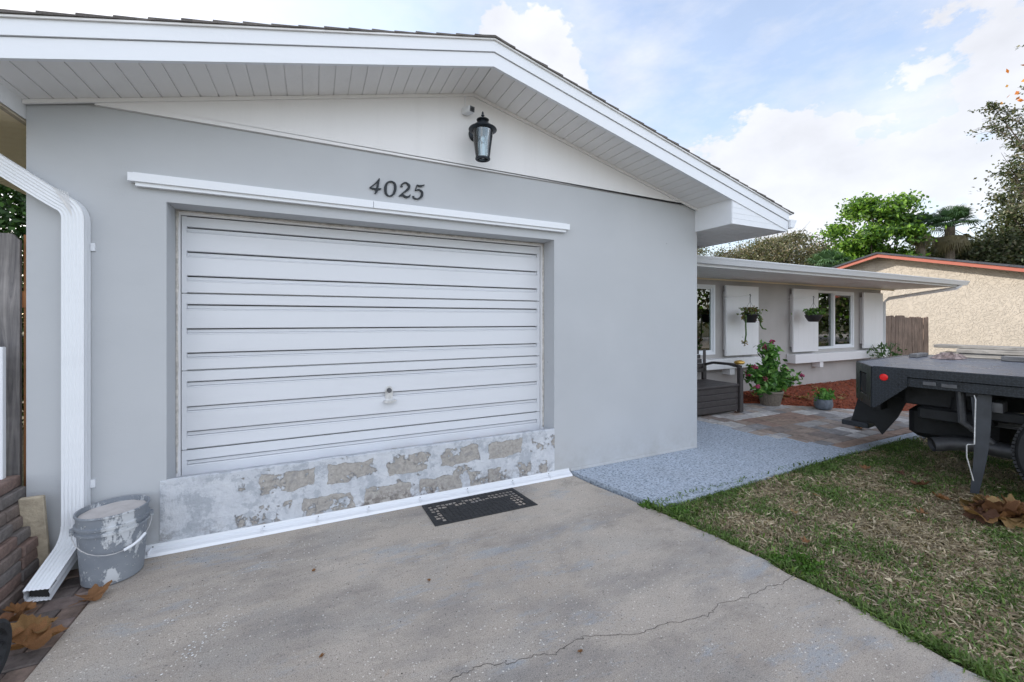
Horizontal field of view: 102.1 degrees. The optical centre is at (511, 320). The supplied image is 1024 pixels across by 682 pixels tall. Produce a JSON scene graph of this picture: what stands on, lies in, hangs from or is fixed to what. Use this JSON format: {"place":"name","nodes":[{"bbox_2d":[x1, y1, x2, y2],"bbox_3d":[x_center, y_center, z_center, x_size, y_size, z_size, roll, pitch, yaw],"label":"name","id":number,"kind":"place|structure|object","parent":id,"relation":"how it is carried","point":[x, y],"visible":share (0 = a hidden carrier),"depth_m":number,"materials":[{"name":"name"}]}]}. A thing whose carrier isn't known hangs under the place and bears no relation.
{"place":"outdoors","nodes":[
{"label":"outdoors","id":0,"kind":"place"},
{"bbox_2d":[0,569,90,681],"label":"paver strip","id":1,"kind":"object","parent":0,"point":[21,664],"visible":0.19,"depth_m":1.95,"materials":[{"name":"brown brick"}]},
{"bbox_2d":[0,618,11,673],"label":"cart wheel","id":2,"kind":"object","parent":1,"relation":"on","point":[5,635],"visible":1,"depth_m":1.63,"materials":[{"name":"rubber"}]},
{"bbox_2d":[0,585,24,615],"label":"paver brick","id":3,"kind":"object","parent":1,"relation":"on","point":[15,595],"visible":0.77,"depth_m":2.02,"materials":[{"name":"brown brick"}]},
{"bbox_2d":[0,573,20,601],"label":"paver brick","id":4,"kind":"object","parent":3,"relation":"on","point":[10,586],"visible":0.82,"depth_m":2.01,"materials":[{"name":"brown brick"}]},
{"bbox_2d":[0,561,20,587],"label":"paver brick","id":5,"kind":"object","parent":4,"relation":"on","point":[10,573],"visible":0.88,"depth_m":2.01,"materials":[{"name":"grey brick"}]},
{"bbox_2d":[0,547,20,575],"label":"paver brick","id":6,"kind":"object","parent":5,"relation":"on","point":[9,560],"visible":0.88,"depth_m":2.01,"materials":[{"name":"brown brick"}]},
{"bbox_2d":[0,537,16,559],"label":"paver brick","id":7,"kind":"object","parent":6,"relation":"on","point":[8,545],"visible":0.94,"depth_m":2.02,"materials":[{"name":"brown brick"}]},
{"bbox_2d":[0,524,12,542],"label":"paver brick","id":8,"kind":"object","parent":7,"relation":"on","point":[6,531],"visible":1,"depth_m":2.04,"materials":[{"name":"grey brick"}]},
{"bbox_2d":[0,513,5,526],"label":"paver brick","id":9,"kind":"object","parent":8,"relation":"on","point":[2,519],"visible":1,"depth_m":2.05,"materials":[{"name":"brick"}]},
{"bbox_2d":[0,233,25,496],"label":"picket fence","id":10,"kind":"object","parent":1,"relation":"on","point":[12,299],"visible":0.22,"depth_m":2.26,"materials":[{"name":"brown wood"}]},
{"bbox_2d":[0,606,37,621],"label":"dry leaf","id":11,"kind":"object","parent":1,"relation":"on","point":[10,617],"visible":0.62,"depth_m":1.88,"materials":[{"name":"brown plant"}]},
{"bbox_2d":[1,600,36,618],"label":"dry leaf","id":12,"kind":"object","parent":1,"relation":"on","point":[16,608],"visible":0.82,"depth_m":1.96,"materials":[{"name":"brown plant"}]},
{"bbox_2d":[19,569,37,586],"bbox_3d":[-2.569,1.363,2.168,0.100,0.060,0.200,0,0,-25],"label":"paver brick","id":13,"kind":"object","parent":1,"relation":"on","point":[27,580],"visible":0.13,"depth_m":2.14,"materials":[{"name":"brick"}]},
{"bbox_2d":[19,558,39,581],"bbox_3d":[-2.565,1.300,2.168,0.100,0.060,0.200,0,0,-25],"label":"paver brick","id":14,"kind":"object","parent":13,"relation":"on","point":[33,566],"visible":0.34,"depth_m":2.15,"materials":[{"name":"brick"}]},
{"bbox_2d":[18,548,37,569],"bbox_3d":[-2.566,1.238,2.166,0.100,0.060,0.200,0,0,-27],"label":"paver brick","id":15,"kind":"object","parent":14,"relation":"on","point":[29,558],"visible":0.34,"depth_m":2.14,"materials":[{"name":"brown brick"}]},
{"bbox_2d":[16,536,38,557],"bbox_3d":[-2.560,1.175,2.168,0.100,0.060,0.200,0,0,-27],"label":"paver brick","id":16,"kind":"object","parent":15,"relation":"on","point":[27,546],"visible":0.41,"depth_m":2.13,"materials":[{"name":"brown brick"}]},
{"bbox_2d":[10,526,30,545],"bbox_3d":[-2.584,1.113,2.160,0.100,0.060,0.200,0,0,-27],"label":"paver brick","id":17,"kind":"object","parent":16,"relation":"on","point":[21,534],"visible":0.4,"depth_m":2.13,"materials":[{"name":"grey brick"}]},
{"bbox_2d":[4,515,22,531],"bbox_3d":[-2.604,1.050,2.146,0.100,0.060,0.200,0,0,-25],"label":"paver brick","id":18,"kind":"object","parent":17,"relation":"on","point":[16,522],"visible":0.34,"depth_m":2.13,"materials":[{"name":"brick"}]},
{"bbox_2d":[0,501,19,522],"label":"paver brick","id":19,"kind":"object","parent":18,"relation":"on","point":[11,512],"visible":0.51,"depth_m":2.11,"materials":[{"name":"brown brick"}]},
{"bbox_2d":[0,486,25,510],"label":"paver brick","id":20,"kind":"object","parent":19,"relation":"on","point":[11,497],"visible":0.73,"depth_m":2.14,"materials":[{"name":"grey brick"}]},
{"bbox_2d":[0,475,20,496],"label":"paver brick","id":21,"kind":"object","parent":20,"relation":"on","point":[9,483],"visible":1,"depth_m":2.16,"materials":[{"name":"brown brick"}]},
{"bbox_2d":[18,495,49,568],"bbox_3d":[-2.540,1.160,2.208,0.095,0.463,0.087,0,0,-26],"label":"stone slab","id":22,"kind":"object","parent":1,"relation":"on","point":[33,511],"depth_m":2.19,"materials":[{"name":"beige stone"}]},
{"bbox_2d":[10,614,57,641],"bbox_3d":[-2.108,1.338,1.807,0.247,0.046,0.187,-7,-16,40],"label":"dry leaf","id":23,"kind":"object","parent":1,"relation":"on","point":[24,621],"visible":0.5,"depth_m":1.85,"materials":[{"name":"brown plant"}]},
{"bbox_2d":[10,618,68,650],"bbox_3d":[-2.035,1.335,1.736,0.189,0.056,0.251,8,-6,42],"label":"dry leaf","id":24,"kind":"object","parent":1,"relation":"on","point":[34,641],"visible":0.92,"depth_m":1.76,"materials":[{"name":"brown plant"}]},
{"bbox_2d":[24,476,989,681],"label":"driveway","id":25,"kind":"structure","parent":0,"point":[711,624],"depth_m":1.96,"materials":[{"name":"concrete"}]},
{"bbox_2d":[70,580,111,605],"bbox_3d":[-2.078,1.349,2.044,0.121,0.055,0.123,0,0,-8],"label":"dry leaf","id":26,"kind":"object","parent":25,"relation":"on","point":[96,592],"visible":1,"depth_m":2.06,"materials":[{"name":"brown plant"}]},
{"bbox_2d":[69,495,153,587],"bbox_3d":[-2.170,1.200,2.254,0.316,0.370,0.332,0,0,44],"label":"bucket","id":27,"kind":"object","parent":25,"relation":"on","point":[109,535],"visible":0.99,"depth_m":2.17,"materials":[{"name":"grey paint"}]},
{"bbox_2d":[95,480,820,680],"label":"grit","id":28,"kind":"object","parent":25,"relation":"on","point":[375,592],"visible":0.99,"depth_m":2.25,"materials":[{"name":"soil"}]},
{"bbox_2d":[422,488,537,525],"bbox_3d":[-0.241,1.381,3.096,0.790,0.006,0.362,0,0,-26],"label":"doormat","id":29,"kind":"object","parent":25,"relation":"on","point":[453,513],"visible":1,"depth_m":3.06,"materials":[{"name":"black rubber"}]},
{"bbox_2d":[0,0,1023,313],"label":"sky","id":30,"kind":"structure","parent":0,"point":[811,105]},
{"bbox_2d":[22,332,1023,681],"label":"ground","id":31,"kind":"structure","parent":0,"point":[736,526],"depth_m":2.76,"materials":[{"name":"green plant"}]},
{"bbox_2d":[0,184,25,438],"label":"tall hedge","id":32,"kind":"object","parent":31,"relation":"on","point":[17,215],"visible":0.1,"depth_m":4.86,"materials":[{"name":"green plant"}]},
{"bbox_2d":[0,9,969,601],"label":"house","id":33,"kind":"structure","parent":31,"relation":"on","point":[256,307],"depth_m":2.99,"materials":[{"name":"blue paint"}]},
{"bbox_2d":[175,209,543,476],"bbox_3d":[-0.947,0.324,3.280,2.730,2.075,0.098,0,0,-26],"label":"garage door","id":34,"kind":"structure","parent":33,"relation":"in","point":[294,343],"depth_m":3.12,"materials":[{"name":"white paint"}]},
{"bbox_2d":[370,178,424,199],"bbox_3d":[-0.849,-0.974,3.078,0.402,0.125,0.010,0,0,-26],"label":"house number","id":35,"kind":"object","parent":33,"relation":"attached to","point":[377,188],"visible":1,"depth_m":3.07,"materials":[{"name":"metal"}]},
{"bbox_2d":[462,96,474,115],"bbox_3d":[-0.344,-1.707,3.256,0.056,0.177,0.117,0,0,-44],"label":"security camera","id":36,"kind":"object","parent":33,"relation":"attached to","point":[468,110],"visible":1,"depth_m":3.23,"materials":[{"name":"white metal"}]},
{"bbox_2d":[469,111,496,162],"bbox_3d":[-0.240,-1.411,3.199,0.216,0.372,0.293,0,0,-26],"label":"wall lantern","id":37,"kind":"object","parent":33,"relation":"attached to","point":[481,126],"depth_m":3.14,"materials":[{"name":"black metal"}]},
{"bbox_2d":[697,284,714,354],"bbox_3d":[2.850,-0.010,6.841,1.350,1.190,0.102,0,0,-26],"label":"window","id":38,"kind":"structure","parent":33,"relation":"in","point":[705,292],"depth_m":7.04,"materials":[{"name":"white glass"}]},
{"bbox_2d":[724,294,767,345],"bbox_3d":[3.979,-0.003,6.898,0.727,0.874,0.416,0,0,-9],"label":"hanging basket","id":39,"kind":"object","parent":33,"relation":"attached to","point":[749,314],"visible":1,"depth_m":6.82,"materials":[{"name":"black plastic"}]},
{"bbox_2d":[788,296,827,321],"bbox_3d":[5.532,-0.210,7.668,0.604,0.480,0.402,0,0,-8],"label":"hanging basket","id":40,"kind":"object","parent":33,"relation":"attached to","point":[811,315],"visible":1,"depth_m":7.62,"materials":[{"name":"black plastic"}]},
{"bbox_2d":[818,290,853,348],"bbox_3d":[6.719,-0.010,8.694,1.490,1.190,0.102,0,0,-26],"label":"window","id":41,"kind":"structure","parent":33,"relation":"in","point":[835,327],"depth_m":8.73,"materials":[{"name":"glass"}]},
{"bbox_2d":[697,244,750,258],"bbox_3d":[12.148,-2.452,29.431,11.795,7.895,8.636,0,0,-26],"label":"bare oak tree","id":42,"kind":"object","parent":31,"relation":"on","point":[721,254],"visible":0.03,"depth_m":28.36,"materials":[{"name":"brown plant"}]},
{"bbox_2d":[710,224,839,266],"bbox_3d":[17.823,-2.845,28.066,9.341,8.674,9.592,0,0,-26],"label":"oak tree","id":43,"kind":"object","parent":31,"relation":"on","point":[782,249],"visible":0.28,"depth_m":26.31,"materials":[{"name":"green plant"}]},
{"bbox_2d":[743,379,916,410],"bbox_3d":[6.463,1.324,7.226,6.100,0.121,2.350,0,0,-26],"label":"mulch bed","id":44,"kind":"object","parent":31,"relation":"on","point":[754,400],"visible":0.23,"depth_m":6.91,"materials":[{"name":"red wood"}]},
{"bbox_2d":[867,342,906,357],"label":"shrub","id":45,"kind":"object","parent":44,"relation":"on","point":[881,354],"depth_m":8.78,"materials":[{"name":"green plant"}]},
{"bbox_2d":[805,248,854,267],"bbox_3d":[15.414,-1.003,20.161,2.150,4.985,2.327,0,0,14],"label":"palm tree","id":46,"kind":"object","parent":31,"relation":"on","point":[826,258],"visible":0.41,"depth_m":19.84,"materials":[{"name":"green plant"}]},
{"bbox_2d":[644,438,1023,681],"bbox_3d":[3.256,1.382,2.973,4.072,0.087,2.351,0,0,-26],"label":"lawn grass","id":47,"kind":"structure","parent":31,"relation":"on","point":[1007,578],"depth_m":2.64,"materials":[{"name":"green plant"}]},
{"bbox_2d":[637,496,654,509],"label":"weed","id":48,"kind":"object","parent":47,"relation":"on","point":[642,504],"visible":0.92,"depth_m":3.08,"materials":[{"name":"green plant"}]},
{"bbox_2d":[667,503,688,514],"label":"weed","id":49,"kind":"object","parent":47,"relation":"on","point":[670,508],"visible":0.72,"depth_m":2.98,"materials":[{"name":"green plant"}]},
{"bbox_2d":[766,550,788,565],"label":"weed","id":50,"kind":"object","parent":47,"relation":"on","point":[777,557],"visible":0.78,"depth_m":2.39,"materials":[{"name":"green plant"}]},
{"bbox_2d":[788,552,825,571],"bbox_3d":[1.667,1.370,2.352,0.159,0.077,0.156,0,0,-26],"label":"weed","id":51,"kind":"object","parent":47,"relation":"on","point":[802,560],"visible":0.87,"depth_m":2.36,"materials":[{"name":"green plant"}]},
{"bbox_2d":[799,563,818,577],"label":"weed","id":52,"kind":"object","parent":47,"relation":"on","point":[807,569],"visible":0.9,"depth_m":2.28,"materials":[{"name":"green plant"}]},
{"bbox_2d":[907,480,928,484],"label":"dry leaf","id":53,"kind":"object","parent":47,"relation":"on","point":[922,482],"visible":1,"depth_m":3.45,"materials":[{"name":"brown plant"}]},
{"bbox_2d":[915,507,927,513],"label":"dry leaf","id":54,"kind":"object","parent":47,"relation":"on","point":[921,510],"visible":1,"depth_m":2.96,"materials":[{"name":"brown plant"}]},
{"bbox_2d":[931,491,949,499],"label":"dry leaf","id":55,"kind":"object","parent":47,"relation":"on","point":[941,496],"visible":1,"depth_m":3.18,"materials":[{"name":"brown plant"}]},
{"bbox_2d":[959,494,984,504],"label":"dry leaf","id":56,"kind":"object","parent":47,"relation":"on","point":[962,501],"visible":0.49,"depth_m":3.07,"materials":[{"name":"brown plant"}]},
{"bbox_2d":[966,500,984,506],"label":"dry leaf","id":57,"kind":"object","parent":47,"relation":"on","point":[979,503],"visible":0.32,"depth_m":2.93,"materials":[{"name":"brown plant"}]},
{"bbox_2d":[971,499,1002,504],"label":"dry leaf","id":58,"kind":"object","parent":57,"relation":"on","point":[998,503],"visible":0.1,"depth_m":2.86,"materials":[{"name":"brown plant"}]},
{"bbox_2d":[969,500,1018,512],"bbox_3d":[3.346,1.310,2.892,0.216,0.098,0.300,16,-26,-14],"label":"dry leaf","id":59,"kind":"object","parent":57,"relation":"on","point":[1011,506],"visible":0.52,"depth_m":2.82,"materials":[{"name":"brown plant"}]},
{"bbox_2d":[960,506,999,523],"bbox_3d":[3.246,1.341,2.886,0.162,0.055,0.214,-32,2,-29],"label":"dry leaf","id":60,"kind":"object","parent":47,"relation":"on","point":[990,513],"visible":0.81,"depth_m":2.86,"materials":[{"name":"brown plant"}]},
{"bbox_2d":[961,504,1006,523],"bbox_3d":[3.275,1.333,2.873,0.220,0.062,0.231,0,0,-39],"label":"dry leaf","id":61,"kind":"object","parent":47,"relation":"on","point":[972,511],"visible":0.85,"depth_m":2.84,"materials":[{"name":"brown plant"}]},
{"bbox_2d":[974,494,1023,528],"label":"dry leaf","id":62,"kind":"object","parent":47,"relation":"on","point":[1009,522],"visible":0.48,"depth_m":2.81,"materials":[{"name":"brown plant"}]},
{"bbox_2d":[999,505,1023,516],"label":"dry leaf","id":63,"kind":"object","parent":47,"relation":"on","point":[1004,513],"visible":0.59,"depth_m":2.81,"materials":[{"name":"brown plant"}]},
{"bbox_2d":[1005,505,1023,516],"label":"dry leaf","id":64,"kind":"object","parent":63,"relation":"on","point":[1017,512],"visible":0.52,"depth_m":2.79,"materials":[{"name":"brown plant"}]},
{"bbox_2d":[1006,500,1022,517],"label":"dry leaf","id":65,"kind":"object","parent":63,"relation":"on","point":[1018,505],"visible":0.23,"depth_m":2.86,"materials":[{"name":"brown plant"}]},
{"bbox_2d":[1009,516,1023,525],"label":"dry leaf","id":66,"kind":"object","parent":47,"relation":"on","point":[1016,519],"visible":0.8,"depth_m":2.79,"materials":[{"name":"brown plant"}]},
{"bbox_2d":[1004,493,1020,502],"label":"dry leaf","id":67,"kind":"object","parent":66,"relation":"on","point":[1010,497],"visible":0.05,"depth_m":3.00,"materials":[{"name":"brown plant"}]},
{"bbox_2d":[811,189,946,263],"bbox_3d":[19.448,-2.686,22.122,5.355,8.378,5.537,0,0,-26],"label":"broadleaf tree","id":68,"kind":"object","parent":31,"relation":"on","point":[878,231],"visible":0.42,"depth_m":21.22,"materials":[{"name":"green plant"}]},
{"bbox_2d":[886,315,928,355],"bbox_3d":[9.771,0.617,10.476,3.225,1.536,0.066,0,0,-26],"label":"gate fence","id":69,"kind":"object","parent":31,"relation":"on","point":[910,335],"visible":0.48,"depth_m":10.63,"materials":[{"name":"brown wood"}]},
{"bbox_2d":[903,212,942,255],"bbox_3d":[20.837,-2.035,21.059,1.959,7.046,1.959,0,0,-26],"label":"palm tree","id":70,"kind":"object","parent":31,"relation":"on","point":[921,246],"visible":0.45,"depth_m":20.86,"materials":[{"name":"green plant"}]},
{"bbox_2d":[830,252,1023,354],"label":"neighbour house","id":71,"kind":"structure","parent":31,"relation":"on","point":[985,306],"depth_m":11.32,"materials":[{"name":"beige paint"}]},
{"bbox_2d":[842,355,1023,493],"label":"flatbed truck","id":72,"kind":"object","parent":31,"relation":"on","point":[975,406],"visible":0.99,"depth_m":3.58,"materials":[{"name":"metal"}]},
{"bbox_2d":[909,352,927,357],"bbox_3d":[4.687,0.399,4.771,0.400,0.038,0.070,0,0,-32],"label":"wood plank","id":73,"kind":"object","parent":72,"relation":"on","point":[920,354],"visible":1,"depth_m":4.70,"materials":[{"name":"grey wood"}]},
{"bbox_2d":[931,352,966,359],"bbox_3d":[4.804,0.378,4.547,0.444,0.076,0.267,0,0,-26],"label":"rag","id":74,"kind":"object","parent":72,"relation":"on","point":[950,355],"visible":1,"depth_m":4.47,"materials":[{"name":"beige fabric"}]},
{"bbox_2d":[939,351,1015,358],"bbox_3d":[5.956,0.394,3.472,0.270,0.048,3.320,0,0,-32],"label":"wood plank","id":75,"kind":"object","parent":72,"relation":"on","point":[982,356],"visible":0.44,"depth_m":4.52,"materials":[{"name":"beige wood"}]},
{"bbox_2d":[956,348,1023,355],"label":"wood plank","id":76,"kind":"object","parent":75,"relation":"on","point":[994,352],"visible":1,"depth_m":4.45,"materials":[{"name":"beige wood"}]},
{"bbox_2d":[934,344,1023,350],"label":"wood plank","id":77,"kind":"object","parent":76,"relation":"on","point":[1012,348],"visible":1,"depth_m":4.59,"materials":[{"name":"wood"}]},
{"bbox_2d":[1001,356,1023,361],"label":"wood plank","id":78,"kind":"object","parent":72,"relation":"on","point":[1014,358],"visible":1,"depth_m":4.20,"materials":[{"name":"grey wood"}]},
{"bbox_2d":[898,235,986,260],"bbox_3d":[23.764,-1.577,22.898,5.612,6.166,6.873,0,0,-26],"label":"holly tree","id":79,"kind":"object","parent":31,"relation":"on","point":[929,251],"visible":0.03,"depth_m":22.32,"materials":[{"name":"green plant"}]},
{"bbox_2d":[926,204,986,258],"bbox_3d":[22.174,-2.191,20.966,2.598,7.358,2.757,0,0,-26],"label":"palm tree","id":80,"kind":"object","parent":31,"relation":"on","point":[949,241],"visible":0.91,"depth_m":20.69,"materials":[{"name":"green plant"}]},
{"bbox_2d":[930,219,1023,265],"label":"oak tree","id":81,"kind":"object","parent":31,"relation":"on","point":[994,254],"visible":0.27,"depth_m":20.47,"materials":[{"name":"green plant"}]},
{"bbox_2d":[964,45,1023,215],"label":"turning oak tree","id":82,"kind":"object","parent":31,"relation":"on","point":[1017,142],"visible":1,"depth_m":16.32,"materials":[{"name":"green plant"}]},
{"bbox_2d":[967,142,1023,255],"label":"oak tree","id":83,"kind":"object","parent":31,"relation":"on","point":[1010,219],"visible":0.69,"depth_m":21.13,"materials":[{"name":"green plant"}]},
{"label":"dry leaf","id":84,"kind":"object","parent":31,"relation":"on","visible":0},
{"bbox_2d":[1001,494,1023,515],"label":"dry leaf","id":85,"kind":"object","parent":84,"relation":"on","point":[1006,501],"visible":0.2,"depth_m":2.89,"materials":[{"name":"brown plant"}]},
{"bbox_2d":[571,420,925,507],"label":"walkway","id":86,"kind":"structure","parent":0,"point":[719,455],"depth_m":3.89,"materials":[{"name":"grey gravel"}]},
{"bbox_2d":[697,403,911,447],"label":"patio","id":87,"kind":"structure","parent":0,"point":[812,424],"depth_m":5.40,"materials":[{"name":"beige stone"}]},
{"bbox_2d":[697,349,742,415],"bbox_3d":[2.441,0.910,6.028,1.840,0.890,0.704,0,0,-26],"label":"storage bench","id":88,"kind":"object","parent":87,"relation":"on","point":[713,396],"visible":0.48,"depth_m":6.01,"materials":[{"name":"grey plastic"}]},
{"bbox_2d":[734,360,744,364],"bbox_3d":[3.365,0.622,6.124,0.168,0.066,0.140,0,0,-26],"label":"ornament","id":89,"kind":"object","parent":88,"relation":"on","point":[740,362],"visible":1,"depth_m":6.07,"materials":[{"name":"gold metal"}]},
{"bbox_2d":[743,339,804,405],"bbox_3d":[4.168,0.829,6.762,1.264,1.052,0.602,0,0,-26],"label":"potted shrub","id":90,"kind":"object","parent":87,"relation":"on","point":[769,379],"visible":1,"depth_m":6.57,"materials":[{"name":"green plant"}]},
{"bbox_2d":[807,388,835,409],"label":"potted plant","id":91,"kind":"object","parent":87,"relation":"on","point":[823,399],"visible":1,"depth_m":6.27,"materials":[{"name":"green plant"}]},
{"bbox_3d":[-2.684,1.113,2.114,0.100,0.060,0.200,0,0,-25],"label":"paver brick","id":92,"kind":"object","parent":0,"visible":0},
{"bbox_2d":[0,347,5,479],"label":"slotted panel","id":93,"kind":"object","parent":92,"relation":"on","point":[2,412],"visible":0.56,"depth_m":2.17,"materials":[{"name":"white metal"}]}
]}

